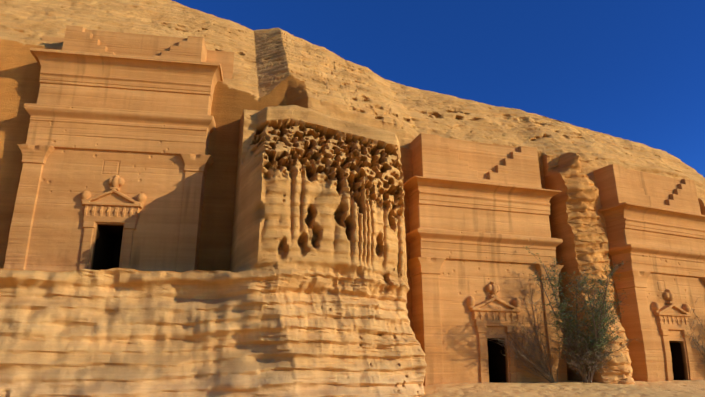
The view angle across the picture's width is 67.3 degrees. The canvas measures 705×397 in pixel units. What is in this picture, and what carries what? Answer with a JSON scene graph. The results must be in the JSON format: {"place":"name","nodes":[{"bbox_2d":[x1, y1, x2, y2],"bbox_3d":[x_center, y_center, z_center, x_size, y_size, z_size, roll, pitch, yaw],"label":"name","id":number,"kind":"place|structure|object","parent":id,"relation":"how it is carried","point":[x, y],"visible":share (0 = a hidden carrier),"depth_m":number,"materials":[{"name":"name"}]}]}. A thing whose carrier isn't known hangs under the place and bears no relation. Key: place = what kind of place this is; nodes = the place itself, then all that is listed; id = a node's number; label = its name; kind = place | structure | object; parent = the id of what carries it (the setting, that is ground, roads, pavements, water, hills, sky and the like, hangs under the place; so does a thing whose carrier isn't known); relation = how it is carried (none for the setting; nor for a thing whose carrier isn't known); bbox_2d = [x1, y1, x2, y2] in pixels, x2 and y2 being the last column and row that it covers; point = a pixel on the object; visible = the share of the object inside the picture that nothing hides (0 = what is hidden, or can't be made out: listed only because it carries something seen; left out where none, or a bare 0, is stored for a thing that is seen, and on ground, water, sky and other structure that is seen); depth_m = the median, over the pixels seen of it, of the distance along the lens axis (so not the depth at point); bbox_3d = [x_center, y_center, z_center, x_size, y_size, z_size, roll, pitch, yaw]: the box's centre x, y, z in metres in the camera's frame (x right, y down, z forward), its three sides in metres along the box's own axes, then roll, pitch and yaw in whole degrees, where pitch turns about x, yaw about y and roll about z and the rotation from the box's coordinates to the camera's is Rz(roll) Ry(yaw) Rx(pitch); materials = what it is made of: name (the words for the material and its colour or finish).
{"place":"outdoors","nodes":[
{"label":"outdoors","id":0,"kind":"place"},
{"bbox_2d":[0,0,704,396],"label":"cliff","id":1,"kind":"structure","parent":0,"point":[296,282],"depth_m":23.09,"materials":[{"name":"stone"}]},
{"bbox_2d":[3,25,233,271],"bbox_3d":[-11.782,-2.213,27.453,10.200,13.350,3.926,3,-18,-8],"label":"rock-cut tomb","id":2,"kind":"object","parent":1,"relation":"attached to","point":[117,161],"depth_m":26.08,"materials":[{"name":"stone"}]},
{"bbox_2d":[172,0,704,177],"label":"sky","id":3,"kind":"structure","parent":0,"point":[632,70],"materials":[{"name":"blue"}]},
{"bbox_2d":[418,380,704,396],"bbox_3d":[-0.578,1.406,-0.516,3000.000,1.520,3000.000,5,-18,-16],"label":"ground","id":4,"kind":"structure","parent":0,"point":[685,388],"depth_m":22.87,"materials":[{"name":"beige sand"}]},
{"bbox_2d":[403,133,567,385],"bbox_3d":[6.620,3.528,27.949,9.495,13.290,3.925,5,-18,-16],"label":"rock-cut tomb","id":5,"kind":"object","parent":4,"relation":"on","point":[479,213],"depth_m":26.64,"materials":[{"name":"stone"}]},
{"bbox_2d":[474,292,562,382],"bbox_3d":[7.851,6.614,25.452,5.046,4.444,2.102,5,-18,-16],"label":"dry bush","id":6,"kind":"object","parent":4,"relation":"on","point":[544,369],"visible":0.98,"depth_m":25.23,"materials":[{"name":"brown plant"}]},
{"bbox_2d":[522,246,641,382],"bbox_3d":[10.811,5.139,24.845,4.741,6.915,4.890,5,-18,-16],"label":"bush","id":7,"kind":"object","parent":4,"relation":"on","point":[590,363],"visible":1,"depth_m":24.64,"materials":[{"name":"green plant"}]},
{"bbox_2d":[593,164,704,381],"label":"rock-cut tomb","id":8,"kind":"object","parent":4,"relation":"on","point":[655,226],"depth_m":29.13,"materials":[{"name":"stone"}]},
{"bbox_2d":[676,298,704,364],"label":"dry bush","id":9,"kind":"object","parent":4,"relation":"on","point":[698,349],"visible":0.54,"depth_m":28.47,"materials":[{"name":"brown plant"}]}
]}

